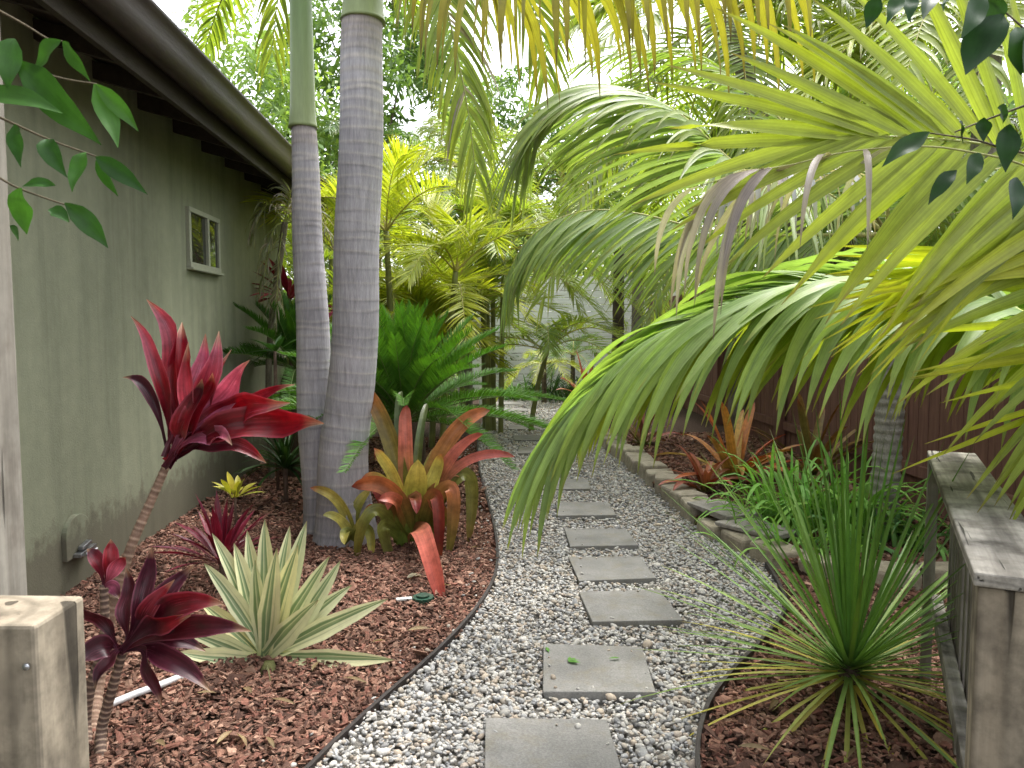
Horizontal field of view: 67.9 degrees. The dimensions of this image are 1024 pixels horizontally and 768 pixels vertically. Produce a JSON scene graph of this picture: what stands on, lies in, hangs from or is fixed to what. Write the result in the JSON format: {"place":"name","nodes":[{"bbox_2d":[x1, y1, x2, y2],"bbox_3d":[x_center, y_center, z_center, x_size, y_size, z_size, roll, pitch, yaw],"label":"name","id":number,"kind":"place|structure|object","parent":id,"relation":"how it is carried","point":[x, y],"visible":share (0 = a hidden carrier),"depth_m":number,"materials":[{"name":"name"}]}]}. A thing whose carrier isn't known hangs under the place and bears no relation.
{"place":"outdoors","nodes":[
{"label":"outdoors","id":0,"kind":"place"},
{"bbox_2d":[245,334,295,492],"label":"palm tree","id":1,"kind":"object","parent":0,"point":[276,345],"visible":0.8,"depth_m":6.60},
{"bbox_2d":[60,395,499,767],"bbox_3d":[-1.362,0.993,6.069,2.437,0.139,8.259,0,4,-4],"label":"mulch","id":2,"kind":"object","parent":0,"point":[389,570],"visible":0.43,"depth_m":3.41,"materials":[{"name":"wood"}]},
{"bbox_2d":[0,36,26,595],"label":"arbor post","id":3,"kind":"object","parent":2,"relation":"on","point":[13,579],"visible":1,"depth_m":1.54,"materials":[{"name":"grey wood"}]},
{"bbox_2d":[0,10,147,247],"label":"vine","id":4,"kind":"object","parent":3,"relation":"hanging from","point":[42,90],"visible":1,"depth_m":1.46,"materials":[{"name":"plant"}]},
{"bbox_2d":[113,675,183,706],"bbox_3d":[-1.500,1.213,2.932,0.068,0.037,0.497,3,5,34],"label":"irrigation pipe","id":5,"kind":"object","parent":2,"relation":"on","point":[140,691],"visible":0.51,"depth_m":2.97,"materials":[{"name":"plastic"}]},
{"bbox_2d":[83,539,250,766],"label":"cordyline","id":6,"kind":"object","parent":2,"relation":"on","point":[163,624],"visible":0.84,"depth_m":2.56,"materials":[{"name":"plant"}]},
{"bbox_2d":[92,299,323,740],"bbox_3d":[-1.171,0.493,2.901,0.855,1.638,0.511,-1,4,-18],"label":"cordyline","id":7,"kind":"object","parent":2,"relation":"on","point":[202,410],"visible":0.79,"depth_m":2.90,"materials":[{"name":"plant"}]},
{"bbox_2d":[147,490,284,575],"bbox_3d":[-1.666,0.902,4.288,0.713,0.573,0.722,0,4,0],"label":"cordyline","id":8,"kind":"object","parent":2,"relation":"on","point":[218,526],"visible":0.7,"depth_m":4.32,"materials":[{"name":"plant"}]},
{"bbox_2d":[216,731,230,743],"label":"dry leaf","id":9,"kind":"object","parent":2,"relation":"on","point":[223,735],"visible":1,"depth_m":2.64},
{"bbox_2d":[213,472,261,523],"bbox_3d":[-2.008,0.867,5.587,0.342,0.452,0.298,-4,6,-42],"label":"croton","id":10,"kind":"object","parent":2,"relation":"on","point":[233,487],"visible":0.95,"depth_m":5.54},
{"bbox_2d":[232,431,301,503],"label":"fern","id":11,"kind":"object","parent":2,"relation":"on","point":[284,458],"visible":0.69,"depth_m":6.22,"materials":[{"name":"plant"}]},
{"bbox_2d":[222,288,332,476],"bbox_3d":[-2.295,0.033,7.414,2.172,1.948,1.986,3,5,35],"label":"cycad","id":12,"kind":"object","parent":2,"relation":"on","point":[286,327],"visible":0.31,"depth_m":7.19,"materials":[{"name":"green plant"}]},
{"bbox_2d":[180,520,393,684],"bbox_3d":[-1.073,0.945,3.320,1.118,0.650,0.530,2,5,29],"label":"variegated furcraea","id":13,"kind":"object","parent":2,"relation":"on","point":[272,608],"visible":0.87,"depth_m":3.33,"materials":[{"name":"green plant"}]},
{"bbox_2d":[245,178,333,478],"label":"dried palm","id":14,"kind":"object","parent":2,"relation":"on","point":[275,290],"visible":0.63,"depth_m":7.08,"materials":[{"name":"green plant"}]},
{"bbox_2d":[251,248,330,368],"bbox_3d":[-2.291,-0.264,7.888,0.916,2.370,1.117,-2,5,-26],"label":"cordyline","id":15,"kind":"object","parent":2,"relation":"on","point":[286,282],"visible":0.38,"depth_m":7.75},
{"bbox_2d":[180,0,436,535],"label":"king palm","id":16,"kind":"object","parent":2,"relation":"on","point":[313,348],"visible":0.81,"depth_m":5.22,"materials":[{"name":"plant"}]},
{"bbox_2d":[311,486,374,552],"bbox_3d":[-1.064,0.901,4.991,0.423,0.475,0.288,3,5,33],"label":"bromeliad","id":17,"kind":"object","parent":2,"relation":"on","point":[347,532],"visible":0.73,"depth_m":4.97,"materials":[{"name":"plant"}]},
{"bbox_2d":[281,171,416,367],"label":"golden cane palm","id":18,"kind":"object","parent":2,"relation":"on","point":[289,251],"visible":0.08,"depth_m":9.84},
{"bbox_2d":[316,111,456,226],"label":"feather palm","id":19,"kind":"object","parent":2,"relation":"on","point":[398,132],"visible":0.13,"depth_m":14.03,"materials":[{"name":"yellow plant"}]},
{"bbox_2d":[240,133,554,454],"bbox_3d":[-1.270,-0.890,8.886,4.069,3.583,3.904,0,4,0],"label":"golden cane palm","id":20,"kind":"object","parent":2,"relation":"on","point":[458,245],"visible":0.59,"depth_m":8.14,"materials":[{"name":"plant"}]},
{"bbox_2d":[304,423,498,767],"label":"garden edging","id":21,"kind":"object","parent":2,"relation":"on","point":[358,720],"visible":0.38,"depth_m":3.18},
{"bbox_2d":[268,297,565,476],"bbox_3d":[-0.898,0.189,6.252,2.817,1.808,2.798,3,5,37],"label":"cycad","id":22,"kind":"object","parent":2,"relation":"on","point":[414,368],"visible":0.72,"depth_m":5.96,"materials":[{"name":"green plant"}]},
{"bbox_2d":[412,592,433,605],"bbox_3d":[-0.473,1.138,4.034,0.118,0.040,0.118,0,4,0],"label":"sprinkler cap","id":23,"kind":"object","parent":2,"relation":"on","point":[422,598],"visible":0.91,"depth_m":4.00,"materials":[{"name":"plastic"}]},
{"bbox_2d":[352,391,514,595],"bbox_3d":[-0.463,0.622,4.886,0.958,1.189,1.429,-4,5,-40],"label":"bromeliad","id":24,"kind":"object","parent":2,"relation":"on","point":[412,493],"visible":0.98,"depth_m":4.94,"materials":[{"name":"plant"}]},
{"bbox_2d":[326,97,628,406],"bbox_3d":[-0.570,-1.863,11.920,5.332,5.071,4.763,-2,5,-22],"label":"feather palm","id":25,"kind":"object","parent":2,"relation":"on","point":[432,130],"visible":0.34,"depth_m":11.96,"materials":[{"name":"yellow plant"}]},
{"bbox_2d":[476,313,490,404],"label":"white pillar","id":26,"kind":"structure","parent":2,"relation":"on","point":[480,387],"depth_m":14.37,"materials":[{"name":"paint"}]},
{"bbox_2d":[379,165,651,433],"bbox_3d":[-0.124,-1.213,10.677,4.241,3.967,3.677,0,4,0],"label":"golden cane palm","id":27,"kind":"object","parent":2,"relation":"on","point":[550,335],"visible":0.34,"depth_m":10.25,"materials":[{"name":"plant"}]},
{"bbox_2d":[253,0,814,549],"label":"king palm","id":28,"kind":"object","parent":2,"relation":"on","point":[347,414],"visible":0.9,"depth_m":4.78,"materials":[{"name":"plant"}]},
{"bbox_2d":[284,339,602,394],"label":"ground","id":29,"kind":"structure","parent":0,"point":[498,388],"depth_m":19.08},
{"bbox_2d":[0,0,331,595],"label":"house","id":30,"kind":"structure","parent":29,"relation":"on","point":[203,150],"depth_m":4.61,"materials":[{"name":"paint"}]},
{"bbox_2d":[185,206,224,275],"bbox_3d":[-2.547,-1.169,6.301,0.072,0.492,0.761,0,4,-3],"label":"window","id":31,"kind":"structure","parent":30,"relation":"in","point":[203,246],"depth_m":6.26,"materials":[{"name":"clear glass"}]},
{"bbox_2d":[170,0,339,266],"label":"leafy tree","id":32,"kind":"object","parent":29,"relation":"on","point":[272,75],"visible":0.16,"depth_m":12.66,"materials":[{"name":"green plant"}]},
{"bbox_2d":[251,0,501,310],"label":"leafy tree","id":33,"kind":"object","parent":29,"relation":"on","point":[404,60],"visible":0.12,"depth_m":16.04,"materials":[{"name":"green plant"}]},
{"bbox_2d":[453,302,518,390],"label":"bush","id":34,"kind":"object","parent":29,"relation":"on","point":[498,343],"visible":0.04,"depth_m":16.90,"materials":[{"name":"green plant"}]},
{"bbox_2d":[283,218,711,353],"bbox_3d":[0.015,-3.581,28.895,40.559,6.417,4.792,0,4,0],"label":"foliage","id":35,"kind":"object","parent":29,"relation":"on","point":[383,261],"visible":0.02,"depth_m":28.52,"materials":[{"name":"green plant"}]},
{"bbox_2d":[416,64,607,353],"bbox_3d":[-0.196,-4.894,23.107,6.413,9.695,6.280,0,4,0],"label":"leafy tree","id":36,"kind":"object","parent":29,"relation":"on","point":[508,81],"visible":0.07,"depth_m":21.77,"materials":[{"name":"green plant"}]},
{"bbox_2d":[496,373,556,400],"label":"shrub","id":37,"kind":"object","parent":29,"relation":"on","point":[512,387],"visible":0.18,"depth_m":15.22,"materials":[{"name":"green plant"}]},
{"bbox_2d":[496,237,580,353],"bbox_3d":[0.402,-1.660,18.195,2.935,3.954,3.013,0,4,0],"label":"bush","id":38,"kind":"object","parent":29,"relation":"on","point":[517,244],"visible":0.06,"depth_m":17.95,"materials":[{"name":"green plant"}]},
{"bbox_2d":[496,349,580,402],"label":"young palm","id":39,"kind":"object","parent":29,"relation":"on","point":[544,380],"visible":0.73,"depth_m":14.44,"materials":[{"name":"green plant"}]},
{"bbox_2d":[497,143,645,339],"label":"feather palm","id":40,"kind":"object","parent":29,"relation":"on","point":[550,151],"visible":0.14,"depth_m":20.13,"materials":[{"name":"green plant"}]},
{"bbox_2d":[472,276,693,391],"bbox_3d":[1.600,-1.099,17.009,5.004,2.600,0.122,0,4,0],"label":"white fence","id":41,"kind":"object","parent":29,"relation":"on","point":[517,360],"visible":0.12,"depth_m":16.94,"materials":[{"name":"paint"}]},
{"bbox_2d":[552,245,648,339],"bbox_3d":[2.651,-1.801,18.090,3.036,4.249,2.792,-3,5,-39],"label":"bush","id":42,"kind":"object","parent":29,"relation":"on","point":[585,270],"visible":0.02,"depth_m":17.86,"materials":[{"name":"green plant"}]},
{"bbox_2d":[560,155,718,333],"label":"feather palm","id":43,"kind":"object","parent":29,"relation":"on","point":[623,165],"visible":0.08,"depth_m":15.62,"materials":[{"name":"green plant"}]},
{"bbox_2d":[551,59,734,304],"bbox_3d":[4.273,-4.891,23.617,6.562,9.604,6.393,0,4,0],"label":"leafy tree","id":44,"kind":"object","parent":29,"relation":"on","point":[685,107],"visible":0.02,"depth_m":22.28,"materials":[{"name":"green plant"}]},
{"bbox_2d":[519,0,968,333],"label":"feather palm","id":45,"kind":"object","parent":29,"relation":"on","point":[735,62],"visible":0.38,"depth_m":8.19,"materials":[{"name":"green plant"}]},
{"bbox_2d":[704,30,1009,269],"bbox_3d":[4.190,-1.939,9.933,3.765,5.722,3.879,-2,5,-29],"label":"leafy tree","id":46,"kind":"object","parent":29,"relation":"on","point":[850,259],"visible":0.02,"depth_m":9.35,"materials":[{"name":"green plant"}]},
{"bbox_2d":[745,0,1023,193],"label":"feather palm","id":47,"kind":"object","parent":29,"relation":"on","point":[929,35],"visible":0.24,"depth_m":5.15,"materials":[{"name":"green plant"}]},
{"bbox_2d":[780,21,1003,254],"bbox_3d":[9.253,-4.474,19.570,6.852,9.361,7.438,-2,5,-25],"label":"leafy tree","id":48,"kind":"object","parent":29,"relation":"on","point":[943,72],"visible":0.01,"depth_m":17.79,"materials":[{"name":"green plant"}]},
{"bbox_2d":[774,0,1017,254],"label":"leafy tree","id":49,"kind":"object","parent":29,"relation":"on","point":[1010,100],"depth_m":11.38,"materials":[{"name":"green plant"}]},
{"bbox_2d":[826,109,1023,262],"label":"feather palm","id":50,"kind":"object","parent":29,"relation":"on","point":[1014,120],"visible":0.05,"depth_m":7.73,"materials":[{"name":"green plant"}]},
{"bbox_2d":[261,398,782,767],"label":"gravel path","id":51,"kind":"structure","parent":0,"point":[358,744],"depth_m":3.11,"materials":[{"name":"gravel"}]},
{"bbox_2d":[0,595,89,767],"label":"gate post","id":52,"kind":"object","parent":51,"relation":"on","point":[43,710],"visible":1,"depth_m":1.32,"materials":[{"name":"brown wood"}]},
{"bbox_2d":[504,402,523,405],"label":"paver","id":53,"kind":"object","parent":51,"relation":"on","point":[513,403],"visible":0.46,"depth_m":14.31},
{"bbox_2d":[504,408,527,411],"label":"paver","id":54,"kind":"object","parent":51,"relation":"on","point":[521,409],"visible":0.39,"depth_m":13.25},
{"bbox_2d":[508,425,539,430],"bbox_3d":[0.174,0.642,10.911,0.460,0.058,0.456,0,4,0],"label":"paver","id":55,"kind":"object","parent":51,"relation":"on","point":[517,427],"visible":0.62,"depth_m":10.85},
{"bbox_2d":[517,447,534,455],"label":"paver","id":56,"kind":"object","parent":51,"relation":"on","point":[525,451],"visible":0.34,"depth_m":8.82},
{"bbox_2d":[512,435,541,443],"bbox_3d":[0.235,0.720,9.869,0.459,0.057,0.463,0,4,0],"label":"paver","id":57,"kind":"object","parent":51,"relation":"on","point":[525,438],"visible":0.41,"depth_m":9.78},
{"bbox_2d":[484,718,620,767],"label":"paver","id":58,"kind":"object","parent":51,"relation":"on","point":[528,743],"visible":1,"depth_m":2.59,"materials":[{"name":"concrete"}]},
{"bbox_2d":[543,479,590,493],"bbox_3d":[0.480,0.932,6.928,0.450,0.057,0.447,0,4,3],"label":"paver","id":59,"kind":"object","parent":51,"relation":"on","point":[573,485],"visible":0.4,"depth_m":6.83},
{"bbox_2d":[556,502,615,520],"bbox_3d":[0.571,1.004,5.983,0.450,0.056,0.442,0,4,0],"label":"paver","id":60,"kind":"object","parent":51,"relation":"on","point":[574,510],"visible":0.72,"depth_m":5.91,"materials":[{"name":"concrete"}]},
{"bbox_2d":[543,644,655,704],"bbox_3d":[0.352,1.208,3.185,0.461,0.058,0.462,0,4,0],"label":"paver","id":61,"kind":"object","parent":51,"relation":"on","point":[600,670],"visible":0.81,"depth_m":3.12,"materials":[{"name":"concrete"}]},
{"bbox_2d":[564,528,637,552],"bbox_3d":[0.596,1.063,5.176,0.452,0.060,0.441,0,4,0],"label":"paver","id":62,"kind":"object","parent":51,"relation":"on","point":[601,539],"visible":0.71,"depth_m":5.11,"materials":[{"name":"concrete"}]},
{"bbox_2d":[568,556,655,587],"bbox_3d":[0.584,1.112,4.512,0.448,0.060,0.444,0,4,-3],"label":"paver","id":63,"kind":"object","parent":51,"relation":"on","point":[630,570],"visible":0.71,"depth_m":4.46,"materials":[{"name":"concrete"}]},
{"bbox_2d":[579,590,682,631],"bbox_3d":[0.592,1.156,3.897,0.446,0.060,0.441,0,4,-4],"label":"paver","id":64,"kind":"object","parent":51,"relation":"on","point":[626,608],"visible":0.74,"depth_m":3.83,"materials":[{"name":"concrete"}]},
{"bbox_2d":[680,497,710,526],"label":"edging block","id":65,"kind":"structure","parent":51,"relation":"on","point":[693,512],"depth_m":5.69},
{"bbox_2d":[721,529,761,554],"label":"edging block","id":66,"kind":"structure","parent":51,"relation":"on","point":[740,541],"depth_m":4.92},
{"bbox_2d":[715,518,797,538],"bbox_3d":[1.622,0.956,5.043,0.278,0.043,0.473,-3,5,-36],"label":"flagstone","id":67,"kind":"object","parent":66,"relation":"on","point":[783,534],"visible":0.45,"depth_m":5.01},
{"bbox_2d":[687,499,762,519],"bbox_3d":[1.521,0.904,5.461,0.303,0.052,0.507,-1,4,-19],"label":"flagstone","id":68,"kind":"object","parent":67,"relation":"on","point":[702,506],"visible":0.66,"depth_m":5.42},
{"bbox_2d":[153,0,1023,332],"label":"sky","id":69,"kind":"structure","parent":0,"point":[166,5],"materials":[{"name":"white"}]},
{"bbox_2d":[562,396,949,583],"bbox_3d":[2.150,0.664,10.351,2.300,0.050,12.250,0,4,0],"label":"garden bed","id":70,"kind":"object","parent":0,"point":[694,423],"visible":0.09,"depth_m":10.70,"materials":[{"name":"soil"}]},
{"bbox_2d":[511,365,579,402],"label":"strap plant","id":71,"kind":"object","parent":70,"relation":"on","point":[550,386],"visible":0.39,"depth_m":15.25,"materials":[{"name":"green plant"}]},
{"bbox_2d":[539,376,578,401],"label":"strap plant","id":72,"kind":"object","parent":70,"relation":"on","point":[568,392],"visible":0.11,"depth_m":14.90,"materials":[{"name":"green plant"}]},
{"bbox_2d":[521,332,611,389],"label":"young palm","id":73,"kind":"object","parent":70,"relation":"on","point":[573,348],"visible":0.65,"depth_m":15.57,"materials":[{"name":"green plant"}]},
{"bbox_2d":[557,351,597,391],"bbox_3d":[1.315,-0.141,13.706,1.123,0.938,1.343,0,4,0],"label":"bromeliad","id":74,"kind":"object","parent":70,"relation":"on","point":[585,375],"visible":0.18,"depth_m":13.64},
{"bbox_2d":[602,436,621,449],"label":"edging block","id":75,"kind":"structure","parent":70,"relation":"on","point":[604,442],"depth_m":9.07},
{"bbox_2d":[523,207,706,414],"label":"feather palm","id":76,"kind":"object","parent":70,"relation":"on","point":[618,315],"visible":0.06,"depth_m":12.08,"materials":[{"name":"green plant"}]},
{"bbox_2d":[610,444,631,458],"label":"edging block","id":77,"kind":"structure","parent":70,"relation":"on","point":[613,449],"depth_m":8.55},
{"bbox_2d":[619,446,644,462],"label":"edging block","id":78,"kind":"structure","parent":70,"relation":"on","point":[630,449],"depth_m":8.14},
{"bbox_2d":[625,452,648,467],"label":"edging block","id":79,"kind":"structure","parent":70,"relation":"on","point":[627,454],"depth_m":7.95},
{"bbox_2d":[628,455,653,473],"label":"edging block","id":80,"kind":"structure","parent":70,"relation":"on","point":[632,463],"depth_m":7.57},
{"bbox_2d":[608,413,680,452],"bbox_3d":[1.561,0.549,9.008,0.949,0.503,0.809,0,4,0],"label":"bromeliad","id":81,"kind":"object","parent":70,"relation":"on","point":[638,437],"visible":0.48,"depth_m":8.98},
{"bbox_2d":[637,460,667,482],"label":"edging block","id":82,"kind":"structure","parent":70,"relation":"on","point":[644,466],"depth_m":7.22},
{"bbox_2d":[645,468,673,487],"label":"edging block","id":83,"kind":"structure","parent":70,"relation":"on","point":[650,475],"depth_m":6.90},
{"bbox_2d":[654,473,681,496],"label":"edging block","id":84,"kind":"structure","parent":70,"relation":"on","point":[660,478],"depth_m":6.58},
{"bbox_2d":[661,484,696,501],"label":"edging block","id":85,"kind":"structure","parent":70,"relation":"on","point":[667,488],"depth_m":6.36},
{"bbox_2d":[669,489,707,513],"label":"edging block","id":86,"kind":"structure","parent":70,"relation":"on","point":[675,495],"depth_m":6.01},
{"bbox_2d":[697,518,726,543],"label":"edging block","id":87,"kind":"structure","parent":70,"relation":"on","point":[709,524],"depth_m":5.23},
{"bbox_2d":[653,401,818,483],"bbox_3d":[1.934,0.499,6.706,1.520,0.784,1.378,4,6,43],"label":"bromeliad","id":88,"kind":"object","parent":70,"relation":"on","point":[736,443],"visible":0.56,"depth_m":6.65,"materials":[{"name":"plant"}]},
{"bbox_2d":[616,123,870,432],"bbox_3d":[2.986,-1.249,9.755,3.488,4.162,4.624,0,4,0],"label":"feather palm","id":89,"kind":"object","parent":70,"relation":"on","point":[728,351],"visible":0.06,"depth_m":8.92,"materials":[{"name":"green plant"}]},
{"bbox_2d":[483,44,1023,524],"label":"feather palm","id":90,"kind":"object","parent":70,"relation":"on","point":[579,236],"visible":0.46,"depth_m":4.52,"materials":[{"name":"green plant"}]},
{"bbox_2d":[749,539,806,571],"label":"edging block","id":91,"kind":"structure","parent":70,"relation":"on","point":[757,554],"depth_m":4.64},
{"bbox_2d":[617,431,949,571],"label":"mulch","id":92,"kind":"object","parent":70,"relation":"on","point":[692,444],"visible":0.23,"depth_m":7.83,"materials":[{"name":"wood"}]},
{"bbox_2d":[659,444,748,491],"bbox_3d":[1.601,0.723,6.340,0.800,0.382,0.664,-4,6,-44],"label":"bromeliad","id":93,"kind":"object","parent":92,"relation":"on","point":[706,477],"visible":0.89,"depth_m":6.34,"materials":[{"name":"plant"}]},
{"bbox_2d":[694,490,887,566],"bbox_3d":[1.761,0.912,4.814,1.134,0.400,0.872,2,5,26],"label":"daylily","id":94,"kind":"object","parent":70,"relation":"on","point":[776,534],"visible":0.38,"depth_m":4.78,"materials":[{"name":"green plant"}]},
{"bbox_2d":[667,431,937,550],"bbox_3d":[1.966,0.716,5.415,1.455,0.771,1.546,-3,5,-38],"label":"daylily","id":95,"kind":"object","parent":70,"relation":"on","point":[755,488],"visible":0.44,"depth_m":5.36,"materials":[{"name":"green plant"}]},
{"bbox_2d":[748,443,869,497],"bbox_3d":[2.395,0.765,6.072,1.025,0.597,1.059,0,4,0],"label":"bromeliad","id":96,"kind":"object","parent":70,"relation":"on","point":[801,468],"visible":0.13,"depth_m":6.08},
{"bbox_2d":[750,393,873,476],"bbox_3d":[2.734,0.462,6.943,1.130,0.819,1.081,1,4,12],"label":"bromeliad","id":97,"kind":"object","parent":70,"relation":"on","point":[806,433],"visible":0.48,"depth_m":6.88,"materials":[{"name":"plant"}]},
{"bbox_2d":[798,553,834,581],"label":"edging block","id":98,"kind":"structure","parent":70,"relation":"on","point":[801,567],"depth_m":4.42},
{"bbox_2d":[714,433,948,544],"bbox_3d":[2.257,0.762,5.177,1.423,0.820,1.381,-4,6,-41],"label":"daylily","id":99,"kind":"object","parent":70,"relation":"on","point":[867,495],"visible":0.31,"depth_m":5.01,"materials":[{"name":"green plant"}]},
{"bbox_2d":[648,266,1023,520],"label":"brown fence","id":100,"kind":"object","parent":70,"relation":"on","point":[926,422],"visible":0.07,"depth_m":6.12,"materials":[{"name":"wood"}]},
{"bbox_2d":[783,497,949,560],"bbox_3d":[2.464,0.894,4.944,1.289,0.331,0.890,2,5,25],"label":"daylily","id":101,"kind":"object","parent":70,"relation":"on","point":[893,532],"visible":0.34,"depth_m":4.77,"materials":[{"name":"green plant"}]},
{"bbox_2d":[808,498,949,558],"bbox_3d":[2.350,0.988,4.942,1.058,0.430,0.885,0,4,0],"label":"daylily","id":102,"kind":"object","parent":70,"relation":"on","point":[896,520],"visible":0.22,"depth_m":4.79,"materials":[{"name":"green plant"}]},
{"bbox_2d":[868,559,922,591],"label":"edging block","id":103,"kind":"structure","parent":70,"relation":"on","point":[882,570],"depth_m":4.26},
{"bbox_2d":[918,561,948,587],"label":"edging block","id":104,"kind":"structure","parent":70,"relation":"on","point":[941,568],"depth_m":4.23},
{"bbox_2d":[692,569,955,767],"bbox_3d":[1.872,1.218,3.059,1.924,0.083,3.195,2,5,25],"label":"mulch","id":105,"kind":"object","parent":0,"point":[743,726],"visible":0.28,"depth_m":2.78,"materials":[{"name":"wood"}]},
{"bbox_2d":[695,562,787,767],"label":"garden edging","id":106,"kind":"object","parent":105,"relation":"on","point":[714,693],"visible":0.48,"depth_m":3.08,"materials":[{"name":"plastic"}]},
{"bbox_2d":[739,743,770,750],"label":"dry leaf","id":107,"kind":"object","parent":105,"relation":"on","point":[753,745],"visible":1,"depth_m":2.58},
{"bbox_2d":[502,0,1023,557],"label":"feather palm","id":108,"kind":"object","parent":105,"relation":"on","point":[906,302],"visible":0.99,"depth_m":1.93,"materials":[{"name":"green plant"}]},
{"bbox_2d":[864,0,1023,219],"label":"vine","id":109,"kind":"object","parent":108,"relation":"hanging from","point":[986,24],"visible":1,"depth_m":1.56,"materials":[{"name":"plant"}]},
{"bbox_2d":[769,699,778,709],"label":"dry leaf","id":110,"kind":"object","parent":105,"relation":"on","point":[773,702],"visible":1,"depth_m":2.87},
{"bbox_2d":[612,383,972,767],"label":"spiky dracaena","id":111,"kind":"object","parent":105,"relation":"on","point":[854,651],"visible":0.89,"depth_m":2.88,"materials":[{"name":"green plant"}]},
{"bbox_2d":[919,451,1023,767],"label":"garden gate","id":112,"kind":"structure","parent":105,"relation":"on","point":[981,656],"depth_m":1.74,"materials":[{"name":"grey wood"}]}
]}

